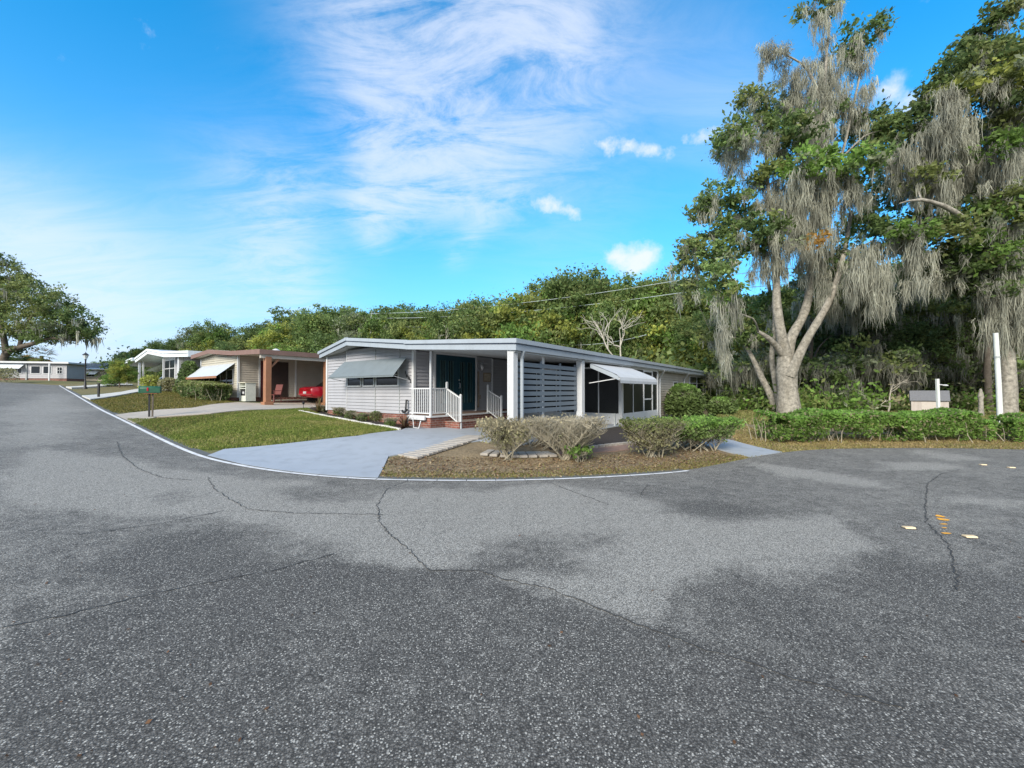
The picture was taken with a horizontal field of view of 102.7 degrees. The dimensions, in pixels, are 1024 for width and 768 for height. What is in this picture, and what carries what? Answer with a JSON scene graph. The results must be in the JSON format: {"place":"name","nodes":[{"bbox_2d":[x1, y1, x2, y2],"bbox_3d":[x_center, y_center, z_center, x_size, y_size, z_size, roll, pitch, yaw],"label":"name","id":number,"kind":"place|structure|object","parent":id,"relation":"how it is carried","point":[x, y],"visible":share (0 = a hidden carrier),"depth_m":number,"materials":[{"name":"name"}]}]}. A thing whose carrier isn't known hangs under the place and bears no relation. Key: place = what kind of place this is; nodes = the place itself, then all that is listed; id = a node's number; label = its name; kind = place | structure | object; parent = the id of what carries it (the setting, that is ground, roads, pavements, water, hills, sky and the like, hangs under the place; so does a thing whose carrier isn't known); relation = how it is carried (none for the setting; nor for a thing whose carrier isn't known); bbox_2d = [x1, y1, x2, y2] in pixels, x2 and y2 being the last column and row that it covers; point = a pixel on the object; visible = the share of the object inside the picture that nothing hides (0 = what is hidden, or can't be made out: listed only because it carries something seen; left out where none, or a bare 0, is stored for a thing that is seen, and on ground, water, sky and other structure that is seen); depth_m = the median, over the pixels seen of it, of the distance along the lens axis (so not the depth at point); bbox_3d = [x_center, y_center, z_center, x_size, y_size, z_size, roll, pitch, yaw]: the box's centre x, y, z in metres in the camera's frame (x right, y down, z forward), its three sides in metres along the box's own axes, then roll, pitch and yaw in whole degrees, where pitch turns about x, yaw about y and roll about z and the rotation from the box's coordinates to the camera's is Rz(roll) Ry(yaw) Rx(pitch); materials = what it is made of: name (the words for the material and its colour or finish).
{"place":"outdoors","nodes":[
{"label":"outdoors","id":0,"kind":"place"},
{"bbox_2d":[159,408,397,449],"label":"lawn grass","id":1,"kind":"structure","parent":0,"point":[231,428],"depth_m":11.67,"materials":[{"name":"plant"}]},
{"bbox_2d":[208,419,621,477],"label":"driveway","id":2,"kind":"structure","parent":0,"point":[365,455],"depth_m":8.98,"materials":[{"name":"blue paint"}]},
{"bbox_2d":[0,380,1019,479],"bbox_3d":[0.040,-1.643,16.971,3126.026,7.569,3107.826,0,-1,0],"label":"ground","id":3,"kind":"structure","parent":0,"point":[473,449],"depth_m":9.23,"materials":[{"name":"soil"}]},
{"bbox_2d":[25,346,59,361],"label":"tree","id":4,"kind":"object","parent":3,"relation":"on","point":[41,359],"visible":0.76,"depth_m":57.70,"materials":[{"name":"green plant"}]},
{"bbox_2d":[0,361,90,380],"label":"long mobile home","id":5,"kind":"object","parent":3,"relation":"on","point":[49,371],"visible":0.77,"depth_m":50.78,"materials":[{"name":"grey plastic"}]},
{"bbox_2d":[0,252,109,360],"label":"spreading oak","id":6,"kind":"object","parent":3,"relation":"on","point":[17,287],"visible":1,"depth_m":56.37,"materials":[{"name":"green plant"}]},
{"bbox_2d":[86,368,136,381],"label":"beige block house","id":7,"kind":"structure","parent":3,"relation":"on","point":[91,374],"depth_m":65.01,"materials":[{"name":"white paint"}]},
{"bbox_2d":[104,358,139,387],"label":"woodland tree","id":8,"kind":"object","parent":3,"relation":"on","point":[122,370],"visible":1,"depth_m":36.61,"materials":[{"name":"green plant"}]},
{"bbox_2d":[82,389,165,399],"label":"second drive","id":9,"kind":"structure","parent":3,"relation":"on","point":[102,396],"depth_m":25.04,"materials":[{"name":"white concrete"}]},
{"bbox_2d":[126,338,168,359],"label":"woodland tree","id":10,"kind":"object","parent":3,"relation":"on","point":[150,345],"visible":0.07,"depth_m":69.61,"materials":[{"name":"green plant"}]},
{"bbox_2d":[137,375,160,386],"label":"garden bush","id":11,"kind":"object","parent":3,"relation":"on","point":[151,380],"visible":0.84,"depth_m":30.77,"materials":[{"name":"green plant"}]},
{"bbox_2d":[138,386,161,416],"bbox_3d":[-12.780,0.650,14.462,0.585,1.152,0.261,1,-1,-30],"label":"mailbox","id":12,"kind":"object","parent":3,"relation":"on","point":[150,390],"visible":0.97,"depth_m":14.43,"materials":[{"name":"green plastic"}]},
{"bbox_2d":[87,391,233,412],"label":"lawn grass","id":13,"kind":"structure","parent":3,"relation":"on","point":[129,400],"depth_m":20.15,"materials":[{"name":"plant"}]},
{"bbox_2d":[156,377,175,390],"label":"garden bush","id":14,"kind":"object","parent":3,"relation":"on","point":[167,383],"visible":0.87,"depth_m":30.25,"materials":[{"name":"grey plant"}]},
{"bbox_2d":[134,349,201,385],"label":"porch house","id":15,"kind":"structure","parent":3,"relation":"on","point":[170,361],"depth_m":34.64,"materials":[{"name":"white paint"}]},
{"bbox_2d":[173,360,200,395],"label":"dark upright bush","id":16,"kind":"object","parent":3,"relation":"on","point":[187,368],"visible":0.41,"depth_m":25.12,"materials":[{"name":"green plant"}]},
{"bbox_2d":[171,327,211,349],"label":"woodland tree","id":17,"kind":"object","parent":3,"relation":"on","point":[187,334],"visible":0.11,"depth_m":65.03,"materials":[{"name":"green plant"}]},
{"bbox_2d":[176,380,232,400],"bbox_3d":[-16.910,0.350,22.426,5.010,1.215,1.654,-1,-1,40],"label":"hedge","id":18,"kind":"object","parent":3,"relation":"on","point":[203,390],"visible":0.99,"depth_m":21.55,"materials":[{"name":"green plant"}]},
{"bbox_2d":[179,318,239,350],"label":"woodland tree","id":19,"kind":"object","parent":3,"relation":"on","point":[220,333],"visible":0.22,"depth_m":63.19,"materials":[{"name":"green plant"}]},
{"bbox_2d":[127,407,306,432],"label":"verge grass","id":20,"kind":"structure","parent":3,"relation":"on","point":[160,424],"depth_m":13.26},
{"bbox_2d":[117,402,325,423],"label":"neighbour drive","id":21,"kind":"structure","parent":3,"relation":"on","point":[220,408],"depth_m":16.69,"materials":[{"name":"concrete"}]},
{"bbox_2d":[298,380,322,402],"bbox_3d":[-10.315,0.416,24.826,1.824,1.397,4.550,-1,-1,37],"label":"red coupe","id":22,"kind":"object","parent":21,"relation":"on","point":[311,394],"visible":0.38,"depth_m":22.97,"materials":[{"name":"paint"}]},
{"bbox_2d":[227,325,254,350],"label":"woodland tree","id":23,"kind":"object","parent":3,"relation":"on","point":[242,329],"visible":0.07,"depth_m":60.36,"materials":[{"name":"green plant"}]},
{"bbox_2d":[238,382,256,400],"bbox_3d":[-14.310,0.414,22.166,0.920,1.030,0.580,-1,-1,37],"label":"outdoor cabinet","id":24,"kind":"object","parent":3,"relation":"on","point":[247,391],"visible":0.98,"depth_m":21.95,"materials":[{"name":"plastic"}]},
{"bbox_2d":[185,349,325,404],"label":"cream house","id":25,"kind":"structure","parent":3,"relation":"on","point":[291,372],"depth_m":23.20,"materials":[{"name":"beige paint"}]},
{"bbox_2d":[203,369,232,383],"bbox_3d":[-17.310,-0.387,24.064,4.640,0.840,0.054,-1,-1,37],"label":"window","id":26,"kind":"structure","parent":25,"relation":"in","point":[226,376],"depth_m":23.42,"materials":[{"name":"glass"}]},
{"bbox_2d":[271,362,287,396],"bbox_3d":[-13.626,-0.263,23.990,0.040,2.050,0.980,-1,-1,37],"label":"door","id":27,"kind":"structure","parent":25,"relation":"in","point":[280,369],"depth_m":24.03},
{"bbox_2d":[227,319,290,350],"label":"woodland tree","id":28,"kind":"object","parent":3,"relation":"on","point":[256,329],"visible":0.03,"depth_m":58.64,"materials":[{"name":"green plant"}]},
{"bbox_2d":[243,311,309,350],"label":"woodland tree","id":29,"kind":"object","parent":3,"relation":"on","point":[265,342],"visible":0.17,"depth_m":55.31,"materials":[{"name":"green plant"}]},
{"bbox_2d":[266,306,295,322],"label":"tree","id":30,"kind":"object","parent":3,"relation":"on","point":[275,311],"visible":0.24,"depth_m":60.47,"materials":[{"name":"green plant"}]},
{"bbox_2d":[267,307,342,352],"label":"woodland tree","id":31,"kind":"object","parent":3,"relation":"on","point":[304,319],"visible":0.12,"depth_m":53.22,"materials":[{"name":"green plant"}]},
{"bbox_2d":[284,303,358,352],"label":"woodland tree","id":32,"kind":"object","parent":3,"relation":"on","point":[316,336],"visible":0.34,"depth_m":53.06,"materials":[{"name":"green plant"}]},
{"bbox_2d":[314,307,379,352],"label":"woodland tree","id":33,"kind":"object","parent":3,"relation":"on","point":[349,327],"visible":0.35,"depth_m":51.87,"materials":[{"name":"green plant"}]},
{"bbox_2d":[61,385,682,478],"bbox_3d":[-24.143,0.901,24.070,63.438,2.188,5.479,-1,-1,35],"label":"gutter","id":34,"kind":"object","parent":3,"relation":"on","point":[187,447],"visible":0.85,"depth_m":7.76,"materials":[{"name":"grey concrete"}]},
{"bbox_2d":[350,306,404,338],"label":"woodland tree","id":35,"kind":"object","parent":3,"relation":"on","point":[367,316],"visible":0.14,"depth_m":51.38,"materials":[{"name":"green plant"}]},
{"bbox_2d":[352,301,434,338],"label":"woodland tree","id":36,"kind":"object","parent":3,"relation":"on","point":[392,310],"visible":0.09,"depth_m":50.76,"materials":[{"name":"green plant"}]},
{"bbox_2d":[376,306,435,339],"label":"woodland tree","id":37,"kind":"object","parent":3,"relation":"on","point":[397,328],"visible":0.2,"depth_m":48.98,"materials":[{"name":"green plant"}]},
{"bbox_2d":[79,312,770,410],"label":"woodland thicket","id":38,"kind":"object","parent":3,"relation":"on","point":[650,352],"visible":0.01,"depth_m":32.47,"materials":[{"name":"green plant"}]},
{"bbox_2d":[400,301,458,339],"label":"woodland tree","id":39,"kind":"object","parent":3,"relation":"on","point":[437,316],"visible":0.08,"depth_m":45.92,"materials":[{"name":"green plant"}]},
{"bbox_2d":[423,299,477,339],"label":"woodland tree","id":40,"kind":"object","parent":3,"relation":"on","point":[441,330],"visible":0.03,"depth_m":44.22,"materials":[{"name":"green plant"}]},
{"bbox_2d":[437,291,524,339],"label":"woodland tree","id":41,"kind":"object","parent":3,"relation":"on","point":[466,321],"visible":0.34,"depth_m":42.50,"materials":[{"name":"green plant"}]},
{"bbox_2d":[458,304,524,338],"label":"woodland tree","id":42,"kind":"object","parent":3,"relation":"on","point":[475,336],"visible":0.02,"depth_m":41.84,"materials":[{"name":"green plant"}]},
{"bbox_2d":[474,415,534,460],"bbox_3d":[-0.166,1.170,8.930,1.387,1.006,1.329,0,-1,-5],"label":"clipped shrub","id":43,"kind":"object","parent":3,"relation":"on","point":[506,435],"visible":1,"depth_m":8.69,"materials":[{"name":"grey plant"}]},
{"bbox_2d":[318,337,709,443],"bbox_3d":[3.103,0.307,22.511,12.171,3.960,23.785,-1,-1,37],"label":"mobile home","id":44,"kind":"object","parent":3,"relation":"on","point":[457,383],"visible":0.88,"depth_m":14.81,"materials":[{"name":"white metal"}]},
{"bbox_2d":[375,368,398,386],"bbox_3d":[-4.455,-0.330,14.565,1.242,0.840,0.054,-1,-1,34],"label":"window","id":45,"kind":"structure","parent":44,"relation":"in","point":[379,381],"depth_m":14.53,"materials":[{"name":"glass"}]},
{"bbox_2d":[433,352,476,412],"bbox_3d":[-2.087,-0.033,15.525,0.124,2.200,2.280,-1,-1,37],"label":"double door","id":46,"kind":"structure","parent":44,"relation":"in","point":[460,373],"depth_m":15.53,"materials":[{"name":"teal paint"}]},
{"bbox_2d":[644,370,652,411],"bbox_3d":[6.054,0.412,18.180,0.075,2.000,1.150,-1,-1,37],"label":"screen door","id":47,"kind":"structure","parent":44,"relation":"in","point":[648,388],"depth_m":18.24,"materials":[{"name":"white paint"}]},
{"bbox_2d":[477,267,592,347],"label":"woodland tree","id":48,"kind":"object","parent":3,"relation":"on","point":[516,309],"visible":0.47,"depth_m":39.39,"materials":[{"name":"green plant"}]},
{"bbox_2d":[509,413,581,450],"bbox_3d":[1.006,1.153,10.037,2.159,0.914,1.001,0,-1,20],"label":"twiggy hedge shrub","id":49,"kind":"object","parent":3,"relation":"on","point":[537,438],"visible":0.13,"depth_m":10.02,"materials":[{"name":"grey plant"}]},
{"bbox_2d":[379,448,742,479],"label":"verge grass","id":50,"kind":"structure","parent":3,"relation":"on","point":[625,470],"depth_m":8.05,"materials":[{"name":"plant"}]},
{"bbox_2d":[521,413,610,460],"bbox_3d":[1.176,1.169,9.036,1.995,1.073,1.466,0,-1,0],"label":"bare shrub","id":51,"kind":"object","parent":3,"relation":"on","point":[587,429],"visible":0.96,"depth_m":8.86,"materials":[{"name":"grey plant"}]},
{"bbox_2d":[520,263,631,355],"bbox_3d":[7.306,-4.674,42.783,14.692,14.341,13.714,0,-1,-17],"label":"woodland tree","id":52,"kind":"object","parent":3,"relation":"on","point":[577,294],"visible":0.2,"depth_m":38.67,"materials":[{"name":"green plant"}]},
{"bbox_2d":[534,263,617,344],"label":"woodland tree","id":53,"kind":"object","parent":3,"relation":"on","point":[563,300],"visible":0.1,"depth_m":39.79,"materials":[{"name":"green plant"}]},
{"bbox_2d":[564,444,593,462],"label":"sprig","id":54,"kind":"object","parent":3,"relation":"on","point":[575,452],"visible":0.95,"depth_m":8.76,"materials":[{"name":"green plant"}]},
{"bbox_2d":[541,426,635,449],"bbox_3d":[3.005,1.572,12.111,1.949,0.155,6.129,-1,-1,37],"label":"mulch bed","id":55,"kind":"object","parent":3,"relation":"on","point":[611,435],"visible":0.22,"depth_m":11.56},
{"bbox_2d":[557,444,645,455],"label":"brick path","id":56,"kind":"structure","parent":3,"relation":"on","point":[611,448],"depth_m":10.05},
{"bbox_2d":[582,309,643,355],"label":"bare tree","id":57,"kind":"object","parent":3,"relation":"on","point":[600,331],"visible":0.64,"depth_m":33.03,"materials":[{"name":"grey wood"}]},
{"bbox_2d":[571,278,661,359],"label":"woodland tree","id":58,"kind":"object","parent":3,"relation":"on","point":[608,310],"visible":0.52,"depth_m":36.48,"materials":[{"name":"green plant"}]},
{"bbox_2d":[566,270,680,360],"bbox_3d":[11.826,-4.135,40.725,14.120,13.131,13.179,0,-1,8],"label":"woodland tree","id":59,"kind":"object","parent":3,"relation":"on","point":[647,316],"visible":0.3,"depth_m":36.31,"materials":[{"name":"green plant"}]},
{"bbox_2d":[617,415,690,457],"bbox_3d":[3.280,1.216,9.543,1.558,1.042,1.284,0,-1,-15],"label":"clipped shrub","id":60,"kind":"object","parent":3,"relation":"on","point":[650,434],"visible":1,"depth_m":9.29,"materials":[{"name":"green plant"}]},
{"bbox_2d":[635,265,705,343],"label":"woodland tree","id":61,"kind":"object","parent":3,"relation":"on","point":[669,303],"visible":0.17,"depth_m":36.03,"materials":[{"name":"green plant"}]},
{"bbox_2d":[625,271,722,361],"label":"woodland tree","id":62,"kind":"object","parent":3,"relation":"on","point":[668,334],"visible":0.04,"depth_m":35.20,"materials":[{"name":"green plant"}]},
{"bbox_2d":[662,383,706,417],"bbox_3d":[8.421,0.794,19.999,2.014,1.774,1.639,-1,-1,37],"label":"leafy bush","id":63,"kind":"object","parent":3,"relation":"on","point":[682,399],"visible":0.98,"depth_m":19.54,"materials":[{"name":"green plant"}]},
{"bbox_2d":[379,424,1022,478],"bbox_3d":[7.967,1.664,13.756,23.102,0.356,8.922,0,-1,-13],"label":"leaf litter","id":64,"kind":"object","parent":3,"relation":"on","point":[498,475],"visible":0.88,"depth_m":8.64,"materials":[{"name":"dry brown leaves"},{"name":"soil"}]},
{"bbox_2d":[656,414,746,451],"bbox_3d":[4.772,1.262,10.680,2.239,0.990,1.495,0,-1,-20],"label":"clipped shrub","id":65,"kind":"object","parent":3,"relation":"on","point":[704,429],"visible":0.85,"depth_m":10.35,"materials":[{"name":"green plant"}]},
{"bbox_2d":[659,308,766,387],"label":"woodland tree","id":66,"kind":"object","parent":3,"relation":"on","point":[699,351],"visible":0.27,"depth_m":30.61,"materials":[{"name":"green plant"}]},
{"bbox_2d":[706,396,738,415],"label":"bush","id":67,"kind":"object","parent":3,"relation":"on","point":[722,405],"visible":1,"depth_m":21.00,"materials":[{"name":"green plant"}]},
{"bbox_2d":[665,288,791,363],"bbox_3d":[18.187,-3.167,35.391,10.955,10.900,11.737,-1,-1,44],"label":"woodland tree","id":68,"kind":"object","parent":3,"relation":"on","point":[684,305],"visible":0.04,"depth_m":33.25,"materials":[{"name":"green plant"}]},
{"bbox_2d":[701,342,776,409],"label":"understory tree","id":69,"kind":"object","parent":3,"relation":"on","point":[742,369],"visible":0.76,"depth_m":25.80,"materials":[{"name":"green plant"}]},
{"bbox_2d":[665,290,827,376],"bbox_3d":[18.231,-2.766,33.619,11.382,9.992,11.100,0,-1,25],"label":"woodland tree","id":70,"kind":"object","parent":3,"relation":"on","point":[751,312],"visible":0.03,"depth_m":32.15,"materials":[{"name":"green plant"}]},
{"bbox_2d":[685,327,819,388],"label":"woodland tree","id":71,"kind":"object","parent":3,"relation":"on","point":[768,379],"visible":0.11,"depth_m":28.46,"materials":[{"name":"green plant"}]},
{"bbox_2d":[664,0,932,413],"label":"moss hung oak","id":72,"kind":"object","parent":3,"relation":"on","point":[807,133],"visible":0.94,"depth_m":22.17,"materials":[{"name":"green plant"}]},
{"bbox_2d":[782,305,845,354],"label":"woodland tree","id":73,"kind":"object","parent":3,"relation":"on","point":[789,321],"visible":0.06,"depth_m":30.67,"materials":[{"name":"green plant"}]},
{"bbox_2d":[775,348,868,400],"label":"understory tree","id":74,"kind":"object","parent":3,"relation":"on","point":[832,375],"visible":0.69,"depth_m":24.83,"materials":[{"name":"green plant"}]},
{"bbox_2d":[765,259,904,395],"bbox_3d":[20.732,-3.261,26.303,5.761,10.442,6.416,1,-1,-39],"label":"slender tree","id":75,"kind":"object","parent":3,"relation":"on","point":[794,310],"visible":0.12,"depth_m":26.97,"materials":[{"name":"green plant"}]},
{"bbox_2d":[799,319,901,394],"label":"woodland tree","id":76,"kind":"object","parent":3,"relation":"on","point":[825,335],"visible":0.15,"depth_m":28.92,"materials":[{"name":"green plant"}]},
{"bbox_2d":[806,287,910,358],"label":"slender tree","id":77,"kind":"object","parent":3,"relation":"on","point":[851,324],"visible":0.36,"depth_m":26.81,"materials":[{"name":"green plant"}]},
{"bbox_2d":[700,368,1023,412],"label":"undergrowth","id":78,"kind":"object","parent":3,"relation":"on","point":[821,400],"visible":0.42,"depth_m":24.39,"materials":[{"name":"green plant"}]},
{"bbox_2d":[801,333,924,392],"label":"understory tree","id":79,"kind":"object","parent":3,"relation":"on","point":[867,346],"visible":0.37,"depth_m":24.93,"materials":[{"name":"green plant"}]},
{"bbox_2d":[744,407,984,442],"bbox_3d":[10.895,1.259,12.589,7.402,1.106,1.156,0,-1,-3],"label":"hedge","id":80,"kind":"object","parent":3,"relation":"on","point":[911,422],"visible":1,"depth_m":12.28,"materials":[{"name":"green plant"}]},
{"bbox_2d":[716,409,1023,433],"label":"rough grass","id":81,"kind":"structure","parent":3,"relation":"on","point":[748,415],"depth_m":19.41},
{"bbox_2d":[732,424,1023,459],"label":"verge grass","id":82,"kind":"structure","parent":3,"relation":"on","point":[947,442],"depth_m":12.12,"materials":[{"name":"plant"}]},
{"bbox_2d":[831,347,942,408],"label":"understory tree","id":83,"kind":"object","parent":3,"relation":"on","point":[871,373],"visible":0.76,"depth_m":24.62,"materials":[{"name":"green plant"}]},
{"bbox_2d":[826,311,972,402],"bbox_3d":[25.603,-1.653,29.083,8.635,7.516,9.871,0,-1,6],"label":"woodland tree","id":84,"kind":"object","parent":3,"relation":"on","point":[890,337],"visible":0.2,"depth_m":26.16,"materials":[{"name":"green plant"}]},
{"bbox_2d":[863,311,978,393],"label":"woodland tree","id":85,"kind":"object","parent":3,"relation":"on","point":[962,338],"visible":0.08,"depth_m":25.83,"materials":[{"name":"green plant"}]},
{"bbox_2d":[909,391,949,410],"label":"garden shed","id":86,"kind":"structure","parent":3,"relation":"on","point":[922,400],"depth_m":21.60,"materials":[{"name":"grey"}]},
{"bbox_2d":[838,0,1023,413],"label":"mossy oak","id":87,"kind":"object","parent":3,"relation":"on","point":[986,251],"visible":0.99,"depth_m":19.51,"materials":[{"name":"green plant"}]},
{"bbox_2d":[880,271,992,393],"bbox_3d":[29.166,-3.086,26.415,7.250,10.093,6.121,0,-1,0],"label":"slender tree","id":88,"kind":"object","parent":3,"relation":"on","point":[963,311],"visible":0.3,"depth_m":25.94,"materials":[{"name":"green plant"}]},
{"bbox_2d":[890,266,982,337],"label":"slender tree","id":89,"kind":"object","parent":3,"relation":"on","point":[914,307],"visible":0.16,"depth_m":28.00,"materials":[{"name":"green plant"}]},
{"bbox_2d":[891,248,1013,411],"bbox_3d":[27.351,-3.277,23.666,8.541,10.383,5.399,0,-1,0],"label":"slender tree","id":90,"kind":"object","parent":3,"relation":"on","point":[987,373],"visible":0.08,"depth_m":24.06,"materials":[{"name":"green plant"}]},
{"bbox_2d":[905,302,1023,393],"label":"woodland tree","id":91,"kind":"object","parent":3,"relation":"on","point":[977,332],"visible":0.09,"depth_m":26.05,"materials":[{"name":"green plant"}]},
{"bbox_2d":[920,342,1022,399],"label":"understory tree","id":92,"kind":"object","parent":3,"relation":"on","point":[963,374],"visible":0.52,"depth_m":25.06,"materials":[{"name":"green plant"}]},
{"bbox_2d":[930,301,1023,393],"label":"woodland tree","id":93,"kind":"object","parent":3,"relation":"on","point":[975,335],"visible":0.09,"depth_m":26.32,"materials":[{"name":"green plant"}]},
{"bbox_2d":[971,418,998,441],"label":"hedge","id":94,"kind":"object","parent":3,"relation":"on","point":[991,426],"visible":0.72,"depth_m":12.22,"materials":[{"name":"green plant"}]},
{"bbox_2d":[993,333,1002,422],"bbox_3d":[18.406,-0.134,15.505,0.268,3.605,0.180,0,-1,0],"label":"tall white pole","id":95,"kind":"object","parent":3,"relation":"on","point":[998,384],"visible":0.87,"depth_m":15.46,"materials":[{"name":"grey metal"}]},
{"bbox_2d":[978,355,1023,398],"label":"understory tree","id":96,"kind":"object","parent":3,"relation":"on","point":[1020,361],"visible":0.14,"depth_m":23.86,"materials":[{"name":"green plant"}]},
{"bbox_2d":[988,412,1023,441],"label":"hedge","id":97,"kind":"object","parent":3,"relation":"on","point":[1015,421],"visible":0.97,"depth_m":12.38,"materials":[{"name":"green plant"}]},
{"bbox_2d":[0,382,1023,767],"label":"road","id":98,"kind":"structure","parent":0,"point":[822,566],"depth_m":2.88,"materials":[{"name":"asphalt"}]},
{"bbox_2d":[59,385,687,480],"bbox_3d":[-24.183,0.894,23.911,63.542,2.190,5.488,-1,-1,35],"label":"edge line","id":99,"kind":"object","parent":98,"relation":"on","point":[170,443],"visible":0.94,"depth_m":7.56,"materials":[{"name":"white paint"}]},
{"bbox_2d":[2,443,959,707],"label":"road cracks","id":100,"kind":"object","parent":98,"relation":"on","point":[526,583],"visible":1,"depth_m":3.35,"materials":[{"name":"asphalt"}]},
{"bbox_2d":[0,0,1023,362],"label":"sky","id":101,"kind":"structure","parent":0,"point":[173,164],"materials":[{"name":"blue"}]},
{"bbox_2d":[699,439,781,457],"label":"side path","id":102,"kind":"structure","parent":0,"point":[739,448],"depth_m":10.94,"materials":[{"name":"blue paint"}]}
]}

